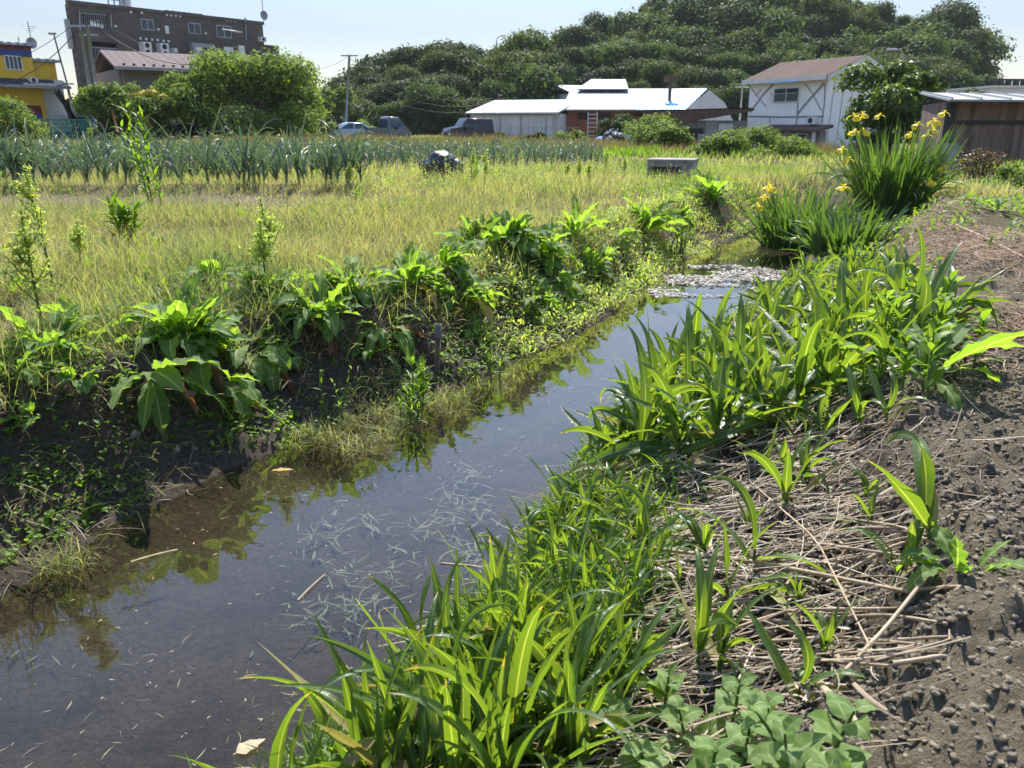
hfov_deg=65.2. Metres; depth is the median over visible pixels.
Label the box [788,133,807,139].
window
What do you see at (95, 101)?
shrub
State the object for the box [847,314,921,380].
broad grass
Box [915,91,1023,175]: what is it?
plank shed
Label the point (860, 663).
dead reed
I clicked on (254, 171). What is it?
leek
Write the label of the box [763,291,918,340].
broad grass
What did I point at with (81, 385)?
dock plant
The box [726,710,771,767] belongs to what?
serrated weed
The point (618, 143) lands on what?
reddish grass
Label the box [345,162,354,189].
seeding stalk
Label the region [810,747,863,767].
serrated weed
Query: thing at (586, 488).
broad grass
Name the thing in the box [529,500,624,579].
broad grass
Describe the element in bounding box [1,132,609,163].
leek bed
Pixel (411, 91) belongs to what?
power line
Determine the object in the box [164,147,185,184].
leek
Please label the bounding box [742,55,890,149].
white house
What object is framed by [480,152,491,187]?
seeding stalk
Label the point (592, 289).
ground cover
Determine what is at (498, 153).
leek
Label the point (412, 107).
power line
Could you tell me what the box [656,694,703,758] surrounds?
serrated weed
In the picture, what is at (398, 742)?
broad grass
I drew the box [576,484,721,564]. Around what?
broad grass
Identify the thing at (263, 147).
leek
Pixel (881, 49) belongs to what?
broadleaf tree
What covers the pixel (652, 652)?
broad grass
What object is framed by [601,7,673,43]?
broadleaf tree
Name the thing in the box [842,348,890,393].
lance leaf weed
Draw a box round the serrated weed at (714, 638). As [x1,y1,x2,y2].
[709,611,717,650]
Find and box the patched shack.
[608,108,753,143]
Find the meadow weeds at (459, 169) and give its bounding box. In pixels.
[357,145,747,202]
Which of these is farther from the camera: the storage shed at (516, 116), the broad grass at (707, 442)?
the storage shed at (516, 116)
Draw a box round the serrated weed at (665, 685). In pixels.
[640,664,686,730]
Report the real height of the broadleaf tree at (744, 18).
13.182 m
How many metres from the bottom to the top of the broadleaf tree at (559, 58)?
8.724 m
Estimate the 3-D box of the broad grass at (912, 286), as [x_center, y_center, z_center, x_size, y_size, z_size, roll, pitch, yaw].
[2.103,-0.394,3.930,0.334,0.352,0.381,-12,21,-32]
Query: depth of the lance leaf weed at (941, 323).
3.17 m
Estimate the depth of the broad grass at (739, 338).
3.52 m
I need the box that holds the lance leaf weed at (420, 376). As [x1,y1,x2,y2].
[400,349,441,412]
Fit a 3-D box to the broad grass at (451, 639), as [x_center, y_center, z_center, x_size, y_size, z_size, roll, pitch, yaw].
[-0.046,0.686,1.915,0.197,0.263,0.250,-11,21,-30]
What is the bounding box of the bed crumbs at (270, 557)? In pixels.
[0,319,706,767]
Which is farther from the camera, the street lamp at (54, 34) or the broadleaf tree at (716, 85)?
the broadleaf tree at (716, 85)
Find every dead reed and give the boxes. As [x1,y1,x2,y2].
[441,562,489,567]
[630,543,911,593]
[634,463,725,471]
[634,598,787,630]
[653,654,737,671]
[658,548,774,567]
[662,619,794,623]
[672,533,922,557]
[672,615,695,619]
[673,607,897,651]
[711,610,815,641]
[721,666,799,673]
[737,415,935,448]
[743,526,830,534]
[746,478,871,648]
[753,595,852,606]
[772,635,917,645]
[782,526,922,546]
[790,553,873,573]
[794,654,890,666]
[804,385,939,395]
[815,680,856,722]
[825,528,947,584]
[826,587,871,601]
[827,613,947,624]
[829,514,935,545]
[832,555,944,685]
[855,575,926,583]
[871,533,927,548]
[874,629,950,661]
[882,463,912,475]
[886,530,952,532]
[892,653,951,669]
[893,585,963,593]
[898,635,947,640]
[900,468,948,478]
[949,221,1023,257]
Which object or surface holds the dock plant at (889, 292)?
on the ground at (162, 613)
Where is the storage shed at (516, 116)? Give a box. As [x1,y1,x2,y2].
[465,99,574,138]
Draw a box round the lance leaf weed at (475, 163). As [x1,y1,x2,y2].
[466,155,481,180]
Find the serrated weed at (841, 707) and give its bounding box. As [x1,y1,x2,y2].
[802,690,877,767]
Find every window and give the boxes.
[3,55,22,69]
[140,19,154,30]
[188,22,200,34]
[216,25,231,37]
[578,113,589,119]
[598,113,610,119]
[773,87,799,102]
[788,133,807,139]
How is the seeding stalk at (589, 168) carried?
on the ground at (162, 613)
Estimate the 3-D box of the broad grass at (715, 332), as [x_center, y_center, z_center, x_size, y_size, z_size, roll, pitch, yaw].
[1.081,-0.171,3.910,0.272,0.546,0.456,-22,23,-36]
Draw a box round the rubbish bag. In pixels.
[418,151,464,179]
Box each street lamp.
[48,33,79,126]
[886,48,903,144]
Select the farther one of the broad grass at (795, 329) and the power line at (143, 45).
the power line at (143, 45)
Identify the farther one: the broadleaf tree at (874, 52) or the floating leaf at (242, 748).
the broadleaf tree at (874, 52)
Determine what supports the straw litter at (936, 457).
on the ground at (162, 613)
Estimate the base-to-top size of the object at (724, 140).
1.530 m
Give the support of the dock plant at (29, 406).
on the ground at (162, 613)
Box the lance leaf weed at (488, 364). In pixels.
[481,342,508,379]
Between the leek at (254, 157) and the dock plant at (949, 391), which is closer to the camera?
the dock plant at (949, 391)
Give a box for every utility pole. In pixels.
[67,83,73,112]
[70,20,103,122]
[341,55,357,121]
[736,85,748,119]
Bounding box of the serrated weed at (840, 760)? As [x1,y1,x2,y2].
[833,749,851,767]
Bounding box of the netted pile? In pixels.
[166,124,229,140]
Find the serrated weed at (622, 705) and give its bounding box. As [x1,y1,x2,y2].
[598,690,651,741]
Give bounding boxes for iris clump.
[723,179,878,250]
[773,195,924,260]
[800,99,1000,219]
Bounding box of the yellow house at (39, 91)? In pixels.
[0,22,81,140]
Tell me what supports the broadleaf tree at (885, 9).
on the hill
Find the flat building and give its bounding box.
[948,85,1023,93]
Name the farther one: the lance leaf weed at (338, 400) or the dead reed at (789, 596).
the lance leaf weed at (338, 400)
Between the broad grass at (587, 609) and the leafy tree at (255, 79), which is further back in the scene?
the leafy tree at (255, 79)
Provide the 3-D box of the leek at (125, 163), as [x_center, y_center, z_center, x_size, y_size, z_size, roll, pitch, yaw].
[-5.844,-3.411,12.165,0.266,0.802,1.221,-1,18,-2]
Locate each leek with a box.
[0,117,42,184]
[0,120,23,142]
[0,125,25,177]
[0,128,36,167]
[0,131,30,182]
[0,136,24,175]
[0,141,31,177]
[1,131,47,180]
[1,133,23,183]
[2,157,29,181]
[7,136,63,181]
[15,119,36,184]
[19,141,71,177]
[28,148,66,182]
[29,136,63,179]
[29,142,90,182]
[32,132,52,166]
[34,125,102,180]
[35,139,57,177]
[36,119,73,172]
[49,123,116,173]
[49,144,73,170]
[50,141,113,185]
[53,139,84,172]
[54,131,106,177]
[59,142,101,184]
[62,137,120,182]
[83,119,108,178]
[88,119,133,172]
[88,122,162,175]
[92,144,112,179]
[101,124,120,180]
[111,133,146,183]
[112,153,153,182]
[126,118,186,183]
[131,131,152,183]
[134,118,160,158]
[134,133,175,162]
[135,117,220,183]
[145,139,198,181]
[148,157,180,179]
[154,146,186,180]
[155,134,188,176]
[159,142,188,178]
[160,149,200,179]
[161,131,229,176]
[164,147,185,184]
[168,106,234,183]
[172,137,190,172]
[179,129,232,178]
[182,132,248,181]
[184,137,224,160]
[187,116,274,180]
[189,155,221,178]
[193,129,248,180]
[194,131,235,182]
[208,144,239,183]
[211,120,267,183]
[220,130,245,173]
[222,118,278,183]
[226,128,285,170]
[232,153,258,180]
[238,147,263,184]
[239,134,270,183]
[247,128,305,182]
[248,117,284,178]
[257,146,278,183]
[258,123,314,170]
[258,138,294,174]
[261,138,305,174]
[266,145,283,179]
[267,125,308,184]
[277,127,320,164]
[280,110,306,184]
[289,147,307,184]
[297,134,324,177]
[300,133,334,172]
[300,138,352,178]
[303,147,309,182]
[306,125,350,183]
[307,117,380,181]
[307,134,371,182]
[314,141,339,185]
[321,111,390,184]
[328,128,394,182]
[339,140,349,177]
[366,147,377,164]
[373,144,395,167]
[374,144,392,169]
[381,147,400,163]
[392,146,414,165]
[393,141,413,169]
[396,140,424,162]
[411,147,425,165]
[417,145,428,159]
[464,141,475,161]
[480,140,506,165]
[481,139,513,164]
[486,151,500,165]
[498,148,509,164]
[502,143,526,164]
[502,144,522,164]
[517,139,537,163]
[524,143,549,166]
[528,139,541,164]
[532,141,559,164]
[538,147,555,162]
[541,139,569,161]
[559,146,585,164]
[560,138,569,160]
[566,149,586,166]
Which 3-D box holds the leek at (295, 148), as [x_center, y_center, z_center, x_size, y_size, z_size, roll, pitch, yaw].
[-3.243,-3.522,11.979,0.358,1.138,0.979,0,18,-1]
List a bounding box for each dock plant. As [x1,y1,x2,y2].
[0,209,106,368]
[0,267,23,295]
[0,340,56,386]
[0,393,73,435]
[12,295,148,345]
[37,356,103,394]
[104,353,229,435]
[107,273,251,395]
[174,250,256,298]
[195,369,277,423]
[216,216,306,308]
[226,324,302,396]
[248,340,303,374]
[268,270,362,357]
[300,255,402,310]
[352,333,399,371]
[354,311,424,365]
[375,240,448,310]
[415,235,482,286]
[424,267,513,328]
[433,213,514,257]
[452,317,494,346]
[477,208,559,266]
[517,275,565,322]
[519,270,550,298]
[528,217,583,274]
[546,254,587,317]
[552,194,609,242]
[572,244,618,283]
[596,237,621,274]
[597,226,642,253]
[622,197,687,239]
[665,205,696,229]
[679,169,738,210]
[836,321,1023,410]
[857,276,965,322]
[896,525,1023,591]
[977,197,1023,215]
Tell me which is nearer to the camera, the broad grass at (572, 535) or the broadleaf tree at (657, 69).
the broad grass at (572, 535)
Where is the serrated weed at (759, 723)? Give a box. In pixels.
[741,689,827,764]
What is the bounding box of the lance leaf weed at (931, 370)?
[886,319,955,398]
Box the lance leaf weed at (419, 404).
[390,380,431,427]
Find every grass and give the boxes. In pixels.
[0,156,1023,244]
[0,177,753,481]
[0,182,663,422]
[0,226,697,573]
[7,134,1023,182]
[22,347,534,582]
[136,131,893,157]
[169,691,374,767]
[175,136,864,158]
[215,371,746,767]
[237,613,442,763]
[273,592,452,734]
[295,666,366,767]
[303,630,433,767]
[305,580,566,767]
[315,641,424,767]
[323,571,482,691]
[336,597,468,705]
[364,546,465,688]
[369,670,460,761]
[371,177,798,357]
[373,661,527,744]
[386,611,562,715]
[386,679,528,765]
[387,657,641,767]
[390,637,475,767]
[407,631,510,767]
[411,606,629,767]
[412,514,578,639]
[423,606,495,651]
[425,686,536,767]
[432,638,485,739]
[436,616,473,667]
[439,532,516,682]
[439,569,511,664]
[440,572,557,658]
[444,605,547,685]
[444,609,567,767]
[449,572,488,617]
[449,684,549,757]
[460,562,547,615]
[461,574,557,606]
[465,520,535,597]
[467,585,655,650]
[469,253,843,596]
[469,585,652,722]
[472,569,537,595]
[473,527,557,580]
[473,606,564,644]
[474,540,535,584]
[474,635,523,704]
[476,594,553,668]
[478,527,546,568]
[479,597,554,622]
[484,598,591,679]
[486,585,600,661]
[493,703,540,767]
[494,696,548,767]
[495,669,670,767]
[502,558,556,592]
[502,561,566,600]
[507,512,547,551]
[507,516,557,593]
[507,539,550,576]
[508,677,598,763]
[510,543,528,567]
[512,488,564,524]
[514,653,558,766]
[517,523,579,562]
[521,546,565,557]
[521,696,567,752]
[522,502,560,552]
[523,504,581,570]
[524,524,565,580]
[524,543,552,588]
[525,462,602,530]
[527,455,612,514]
[527,544,651,614]
[528,498,574,535]
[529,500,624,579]
[529,589,663,703]
[530,562,608,668]
[531,614,688,754]
[532,532,586,595]
[532,583,580,628]
[532,654,596,687]
[533,579,624,624]
[534,632,576,702]
[534,658,597,709]
[538,584,602,686]
[538,585,563,632]
[539,617,615,678]
[540,666,634,767]
[541,557,597,600]
[542,510,599,561]
[542,652,615,767]
[544,603,633,693]
[547,462,628,498]
[547,599,606,647]
[548,503,581,532]
[549,504,599,582]
[549,507,615,565]
[552,470,606,506]
[552,534,592,575]
[552,577,648,617]
[553,533,655,587]
[554,534,649,590]
[555,602,659,738]
[556,494,594,543]
[557,514,630,617]
[558,357,720,479]
[558,524,642,572]
[558,646,630,709]
[560,405,619,451]
[560,599,623,691]
[560,628,624,766]
[561,476,652,543]
[561,612,632,663]
[563,457,604,520]
[563,519,620,558]
[564,359,705,473]
[564,483,628,517]
[564,513,635,556]
[564,592,628,660]
[567,530,636,656]
[572,401,626,429]
[572,518,614,579]
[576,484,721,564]
[576,533,629,552]
[577,480,622,531]
[578,367,660,454]
[580,375,639,457]
[581,589,668,701]
[582,472,632,509]
[584,360,713,470]
[585,455,619,510]
[587,565,651,634]
[588,540,621,559]
[588,568,664,621]
[589,358,682,479]
[590,493,617,512]
[591,418,630,435]
[591,470,652,519]
[591,536,656,578]
[593,454,645,502]
[593,492,642,522]
[594,520,631,550]
[595,567,654,673]
[596,371,668,432]
[600,396,764,474]
[600,505,688,577]
[600,508,669,572]
[602,307,768,402]
[602,588,666,699]
[603,494,638,544]
[603,501,682,532]
[604,581,654,665]
[605,377,657,440]
[610,483,674,532]
[610,607,672,649]
[611,453,649,504]
[612,306,649,376]
[613,365,703,426]
[615,328,667,409]
[615,383,677,443]
[615,591,681,701]
[618,376,640,426]
[620,376,795,449]
[620,532,643,565]
[621,305,706,398]
[625,373,690,441]
[627,303,790,399]
[627,325,660,419]
[631,483,695,553]
[632,473,679,543]
[634,315,690,394]
[638,355,684,381]
[643,355,789,473]
[645,292,705,367]
[652,344,726,442]
[654,344,811,451]
[654,553,681,597]
[655,538,745,670]
[661,315,800,436]
[661,510,720,566]
[663,330,704,377]
[668,321,678,361]
[669,369,709,453]
[670,497,702,537]
[673,319,747,374]
[675,346,706,403]
[676,353,767,438]
[677,313,732,402]
[677,475,844,631]
[678,336,756,438]
[679,347,750,403]
[684,282,737,352]
[684,299,770,387]
[692,521,821,609]
[693,321,771,388]
[693,586,782,686]
[701,272,779,347]
[701,332,733,354]
[703,310,788,379]
[704,307,722,396]
[712,292,822,347]
[712,348,815,452]
[718,351,843,441]
[720,306,779,371]
[725,275,808,340]
[726,496,767,532]
[727,349,822,438]
[728,292,749,409]
[730,312,778,365]
[733,418,799,474]
[734,318,781,382]
[736,280,803,320]
[737,352,830,427]
[739,435,847,507]
[743,284,831,322]
[743,318,824,428]
[744,327,816,402]
[744,604,867,701]
[745,286,790,333]
[745,302,760,316]
[745,312,877,408]
[749,324,846,394]
[751,264,793,309]
[758,296,855,365]
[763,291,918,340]
[763,308,860,345]
[767,337,856,405]
[767,399,834,429]
[768,318,870,398]
[768,324,789,353]
[769,281,789,297]
[770,436,786,466]
[772,288,914,414]
[772,295,848,346]
[772,572,826,617]
[774,276,836,334]
[775,261,791,285]
[775,293,810,340]
[775,298,865,353]
[775,310,878,400]
[777,415,827,447]
[777,423,843,498]
[778,255,873,315]
[779,263,802,315]
[779,270,811,293]
[781,260,836,297]
[781,261,799,291]
[782,313,820,360]
[788,254,839,306]
[790,259,820,301]
[790,264,807,283]
[791,247,829,274]
[791,252,827,279]
[792,272,831,301]
[792,394,852,439]
[792,594,867,682]
[793,291,869,352]
[798,277,873,318]
[798,338,846,398]
[799,295,818,331]
[800,268,872,349]
[802,287,835,322]
[803,253,904,337]
[808,292,959,397]
[810,361,888,408]
[814,297,883,377]
[817,258,847,362]
[818,263,832,295]
[819,251,887,284]
[819,385,848,427]
[820,467,888,535]
[823,279,832,298]
[827,238,876,291]
[829,241,862,274]
[832,275,861,304]
[833,276,885,329]
[838,464,886,502]
[839,517,937,585]
[840,227,943,341]
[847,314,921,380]
[847,362,883,436]
[848,268,886,299]
[849,287,934,354]
[850,241,883,274]
[850,272,873,300]
[852,254,891,280]
[854,246,882,283]
[855,243,886,264]
[857,252,866,294]
[858,247,936,280]
[859,246,929,310]
[861,248,884,287]
[866,261,885,276]
[866,362,934,429]
[867,235,904,290]
[867,320,962,369]
[869,430,938,546]
[871,254,919,289]
[874,226,911,266]
[874,231,900,271]
[880,258,887,282]
[883,241,1001,354]
[883,251,893,283]
[883,297,935,344]
[885,252,997,319]
[887,309,916,355]
[888,305,916,342]
[890,266,992,312]
[900,265,1012,333]
[918,256,963,338]
[931,272,990,351]
[933,246,1021,333]
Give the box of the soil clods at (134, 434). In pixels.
[0,231,663,536]
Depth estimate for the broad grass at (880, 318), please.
3.49 m
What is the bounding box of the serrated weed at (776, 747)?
[735,741,793,767]
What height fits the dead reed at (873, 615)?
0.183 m
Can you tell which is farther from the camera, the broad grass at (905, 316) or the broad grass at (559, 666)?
the broad grass at (905, 316)
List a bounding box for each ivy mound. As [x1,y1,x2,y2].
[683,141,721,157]
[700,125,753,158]
[730,122,788,152]
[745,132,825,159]
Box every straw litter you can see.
[9,277,638,538]
[283,244,1023,767]
[799,223,1022,668]
[861,184,1023,392]
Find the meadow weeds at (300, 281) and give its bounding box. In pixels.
[0,161,788,335]
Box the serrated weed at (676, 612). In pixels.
[665,598,687,633]
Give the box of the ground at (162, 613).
[0,135,1023,767]
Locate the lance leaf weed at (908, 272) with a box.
[889,262,960,295]
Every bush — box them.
[0,94,54,140]
[306,107,339,138]
[356,118,376,127]
[495,131,509,137]
[527,129,546,140]
[550,130,573,142]
[569,129,590,139]
[593,110,634,141]
[621,111,681,145]
[643,123,694,148]
[944,147,1018,181]
[978,162,1023,189]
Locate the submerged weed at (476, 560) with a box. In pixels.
[279,461,499,646]
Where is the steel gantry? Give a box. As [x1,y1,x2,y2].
[976,76,1023,85]
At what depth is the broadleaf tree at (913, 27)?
127.60 m
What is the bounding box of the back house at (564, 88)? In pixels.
[551,85,581,98]
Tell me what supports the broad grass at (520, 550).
on the ground at (162, 613)
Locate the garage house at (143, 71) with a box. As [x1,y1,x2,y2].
[91,50,238,138]
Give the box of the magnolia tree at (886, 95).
[832,56,941,154]
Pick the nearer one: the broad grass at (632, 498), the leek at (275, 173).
the broad grass at (632, 498)
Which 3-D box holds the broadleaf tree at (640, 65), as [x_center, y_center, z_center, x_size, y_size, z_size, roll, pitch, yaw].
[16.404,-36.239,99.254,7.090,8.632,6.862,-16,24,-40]
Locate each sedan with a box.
[328,122,370,137]
[592,127,637,141]
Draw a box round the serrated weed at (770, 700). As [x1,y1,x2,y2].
[729,690,788,751]
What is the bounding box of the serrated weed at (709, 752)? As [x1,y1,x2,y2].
[685,735,742,767]
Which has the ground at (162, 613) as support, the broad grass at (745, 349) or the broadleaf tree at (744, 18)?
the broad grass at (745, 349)
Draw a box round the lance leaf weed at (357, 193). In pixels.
[347,178,368,200]
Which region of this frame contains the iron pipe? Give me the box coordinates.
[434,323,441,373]
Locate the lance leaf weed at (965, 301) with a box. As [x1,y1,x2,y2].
[907,289,978,324]
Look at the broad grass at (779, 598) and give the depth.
2.16 m
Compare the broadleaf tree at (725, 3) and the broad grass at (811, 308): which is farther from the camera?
the broadleaf tree at (725, 3)
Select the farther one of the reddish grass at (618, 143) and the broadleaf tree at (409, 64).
the broadleaf tree at (409, 64)
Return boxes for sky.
[0,0,1023,99]
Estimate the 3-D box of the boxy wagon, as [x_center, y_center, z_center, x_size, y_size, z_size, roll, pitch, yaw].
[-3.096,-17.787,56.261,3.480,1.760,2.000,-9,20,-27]
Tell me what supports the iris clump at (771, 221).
on the ground at (162, 613)
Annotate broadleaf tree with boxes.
[322,49,395,86]
[322,101,375,126]
[325,79,358,101]
[338,60,389,82]
[350,67,386,89]
[350,96,379,127]
[352,72,383,88]
[352,80,390,106]
[364,105,379,127]
[366,82,392,105]
[371,100,411,134]
[371,100,413,125]
[375,70,395,82]
[377,75,411,102]
[381,43,424,68]
[383,45,409,59]
[385,63,426,82]
[388,74,443,103]
[393,49,421,68]
[398,79,471,134]
[402,98,432,133]
[411,107,469,134]
[413,53,439,75]
[417,48,467,75]
[418,37,484,58]
[419,41,456,58]
[423,70,462,90]
[427,72,464,100]
[430,44,482,87]
[439,71,475,98]
[445,95,490,127]
[454,56,523,90]
[464,84,511,101]
[466,43,489,56]
[468,97,489,116]
[471,49,543,82]
[471,77,534,99]
[482,42,506,57]
[494,25,555,54]
[495,44,565,68]
[496,57,569,99]
[505,79,541,99]
[528,49,573,74]
[531,42,561,55]
[541,60,579,96]
[549,25,576,48]
[553,44,596,78]
[556,22,611,49]
[571,61,590,79]
[574,69,608,84]
[577,65,622,84]
[578,10,611,38]
[580,39,610,72]
[590,38,645,72]
[597,15,615,40]
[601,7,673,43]
[602,36,640,65]
[604,27,648,43]
[606,34,619,40]
[607,56,646,81]
[609,4,686,41]
[610,32,668,45]
[613,21,632,35]
[618,72,653,88]
[619,55,677,84]
[630,79,650,88]
[632,40,667,60]
[636,58,674,88]
[638,0,669,15]
[641,0,673,16]
[642,53,682,73]
[645,24,686,42]
[647,20,719,44]
[650,37,683,60]
[657,79,687,88]
[658,42,700,67]
[663,15,680,27]
[664,0,681,21]
[668,0,734,27]
[669,24,734,57]
[673,63,720,87]
[677,0,764,24]
[678,42,720,66]
[682,4,732,34]
[683,67,738,88]
[688,84,727,106]
[694,80,736,107]
[700,50,742,73]
[704,0,768,37]
[711,65,750,85]
[712,80,749,119]
[718,52,753,75]
[720,23,773,56]
[723,3,766,33]
[724,36,758,57]
[733,72,751,82]
[734,97,748,117]
[742,53,773,75]
[743,1,804,43]
[744,0,797,13]
[747,51,781,76]
[749,30,805,55]
[762,44,820,63]
[763,36,818,57]
[770,29,828,58]
[788,0,802,15]
[791,11,816,39]
[793,0,842,35]
[798,11,833,41]
[811,36,869,56]
[816,41,906,64]
[819,51,849,58]
[824,2,872,39]
[832,1,854,36]
[833,24,878,51]
[835,0,871,34]
[850,0,880,33]
[854,7,888,37]
[857,26,916,52]
[858,52,887,65]
[862,1,879,8]
[865,21,943,39]
[867,13,913,36]
[871,0,899,36]
[872,44,900,57]
[879,17,968,69]
[882,50,918,62]
[888,31,954,58]
[906,11,934,24]
[906,55,940,109]
[909,52,944,68]
[915,0,979,28]
[917,69,938,106]
[918,51,971,72]
[919,35,946,58]
[924,1,989,35]
[926,60,964,103]
[926,66,978,102]
[928,34,983,68]
[935,69,996,101]
[949,25,1000,76]
[957,27,992,73]
[978,28,1019,83]
[982,24,1009,56]
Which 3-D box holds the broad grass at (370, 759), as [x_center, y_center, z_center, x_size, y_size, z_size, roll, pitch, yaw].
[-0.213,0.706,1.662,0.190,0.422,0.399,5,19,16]
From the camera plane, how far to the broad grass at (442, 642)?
2.12 m
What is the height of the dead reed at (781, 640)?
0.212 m
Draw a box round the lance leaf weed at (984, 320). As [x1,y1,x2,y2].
[932,299,1006,367]
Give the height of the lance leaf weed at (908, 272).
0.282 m
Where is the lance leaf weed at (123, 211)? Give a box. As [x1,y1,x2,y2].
[92,190,160,245]
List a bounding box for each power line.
[0,31,76,86]
[18,23,75,58]
[99,29,188,64]
[104,23,188,65]
[350,59,494,100]
[351,70,486,106]
[352,81,467,112]
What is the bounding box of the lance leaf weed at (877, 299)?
[859,293,892,331]
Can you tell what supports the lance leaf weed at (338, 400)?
on the ground at (162, 613)
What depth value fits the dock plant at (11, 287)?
4.76 m
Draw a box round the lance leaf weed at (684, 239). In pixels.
[666,213,694,255]
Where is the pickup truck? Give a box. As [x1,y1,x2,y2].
[365,116,410,137]
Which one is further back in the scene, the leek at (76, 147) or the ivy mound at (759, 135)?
the ivy mound at (759, 135)
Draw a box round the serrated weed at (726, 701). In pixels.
[696,672,764,737]
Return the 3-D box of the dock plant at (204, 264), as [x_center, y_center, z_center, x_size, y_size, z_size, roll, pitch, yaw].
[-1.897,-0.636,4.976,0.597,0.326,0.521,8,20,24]
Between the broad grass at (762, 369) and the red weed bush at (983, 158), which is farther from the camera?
the red weed bush at (983, 158)
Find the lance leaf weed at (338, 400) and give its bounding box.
[315,365,351,421]
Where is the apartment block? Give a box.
[64,0,282,136]
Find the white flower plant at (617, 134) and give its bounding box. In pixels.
[607,131,631,142]
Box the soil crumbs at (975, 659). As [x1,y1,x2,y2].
[736,347,1023,767]
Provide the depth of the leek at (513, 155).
18.57 m
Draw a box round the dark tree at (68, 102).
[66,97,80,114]
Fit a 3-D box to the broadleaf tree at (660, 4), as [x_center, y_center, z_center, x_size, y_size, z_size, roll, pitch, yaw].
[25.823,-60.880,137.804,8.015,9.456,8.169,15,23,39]
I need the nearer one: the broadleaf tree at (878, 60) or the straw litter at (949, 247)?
the straw litter at (949, 247)
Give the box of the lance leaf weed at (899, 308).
[866,290,936,359]
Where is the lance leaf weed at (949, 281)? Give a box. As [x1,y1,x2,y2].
[893,270,959,318]
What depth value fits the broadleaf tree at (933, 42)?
119.50 m
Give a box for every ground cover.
[0,217,676,564]
[253,230,735,439]
[282,253,840,767]
[387,178,782,355]
[397,447,798,764]
[789,158,1023,283]
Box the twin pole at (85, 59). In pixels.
[79,30,98,140]
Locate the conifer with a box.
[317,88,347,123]
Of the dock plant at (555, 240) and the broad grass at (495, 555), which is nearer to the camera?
the broad grass at (495, 555)
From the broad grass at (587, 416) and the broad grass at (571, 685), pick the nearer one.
the broad grass at (571, 685)
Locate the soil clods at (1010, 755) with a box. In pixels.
[756,249,1023,763]
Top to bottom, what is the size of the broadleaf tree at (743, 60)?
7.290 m
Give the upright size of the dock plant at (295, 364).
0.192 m
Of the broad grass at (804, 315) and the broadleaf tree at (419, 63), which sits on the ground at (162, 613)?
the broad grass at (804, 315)
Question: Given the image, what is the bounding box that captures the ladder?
[587,112,597,137]
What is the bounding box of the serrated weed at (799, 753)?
[747,715,827,767]
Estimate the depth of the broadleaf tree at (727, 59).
101.65 m
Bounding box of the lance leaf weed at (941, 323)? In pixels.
[908,316,965,364]
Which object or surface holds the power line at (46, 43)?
attached to the utility pole at (89, 35)
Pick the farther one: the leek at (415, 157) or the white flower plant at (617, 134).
the white flower plant at (617, 134)
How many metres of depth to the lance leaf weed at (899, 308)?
3.41 m
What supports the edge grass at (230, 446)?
on the ground at (162, 613)
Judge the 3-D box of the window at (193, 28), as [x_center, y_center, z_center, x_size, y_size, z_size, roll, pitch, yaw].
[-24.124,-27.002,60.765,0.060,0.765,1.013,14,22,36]
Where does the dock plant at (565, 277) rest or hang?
on the ground at (162, 613)
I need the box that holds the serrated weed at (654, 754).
[613,737,676,767]
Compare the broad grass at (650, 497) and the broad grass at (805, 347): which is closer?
the broad grass at (650, 497)
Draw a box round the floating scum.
[647,264,790,298]
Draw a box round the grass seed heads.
[0,158,749,364]
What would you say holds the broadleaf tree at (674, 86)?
on the hill
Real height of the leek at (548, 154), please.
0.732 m
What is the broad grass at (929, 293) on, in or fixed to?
on the ground at (162, 613)
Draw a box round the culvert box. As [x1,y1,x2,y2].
[647,158,698,180]
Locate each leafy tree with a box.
[139,68,230,129]
[170,44,331,138]
[266,85,326,135]
[316,85,357,124]
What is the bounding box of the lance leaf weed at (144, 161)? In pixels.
[113,103,169,210]
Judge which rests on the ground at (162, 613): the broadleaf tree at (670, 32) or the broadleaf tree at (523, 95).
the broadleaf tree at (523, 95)
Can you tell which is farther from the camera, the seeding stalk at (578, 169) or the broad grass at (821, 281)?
the seeding stalk at (578, 169)
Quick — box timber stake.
[112,110,117,131]
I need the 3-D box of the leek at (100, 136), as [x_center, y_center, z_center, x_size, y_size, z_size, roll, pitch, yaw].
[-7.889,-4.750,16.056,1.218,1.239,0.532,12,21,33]
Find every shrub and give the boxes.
[70,82,124,140]
[93,80,152,140]
[119,88,177,141]
[938,87,985,101]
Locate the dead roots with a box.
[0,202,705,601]
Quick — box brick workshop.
[564,75,731,138]
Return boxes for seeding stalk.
[9,165,55,293]
[63,218,90,275]
[252,196,283,267]
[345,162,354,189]
[465,147,478,190]
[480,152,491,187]
[562,163,570,174]
[574,156,582,181]
[583,160,593,191]
[603,148,610,172]
[621,156,626,175]
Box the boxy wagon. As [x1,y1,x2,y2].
[441,118,494,138]
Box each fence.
[8,119,108,141]
[498,127,579,135]
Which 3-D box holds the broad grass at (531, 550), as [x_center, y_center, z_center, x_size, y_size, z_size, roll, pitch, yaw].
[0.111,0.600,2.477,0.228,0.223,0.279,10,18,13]
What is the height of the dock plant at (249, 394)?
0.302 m
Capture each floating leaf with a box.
[131,549,177,561]
[233,739,264,754]
[272,467,293,470]
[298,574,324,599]

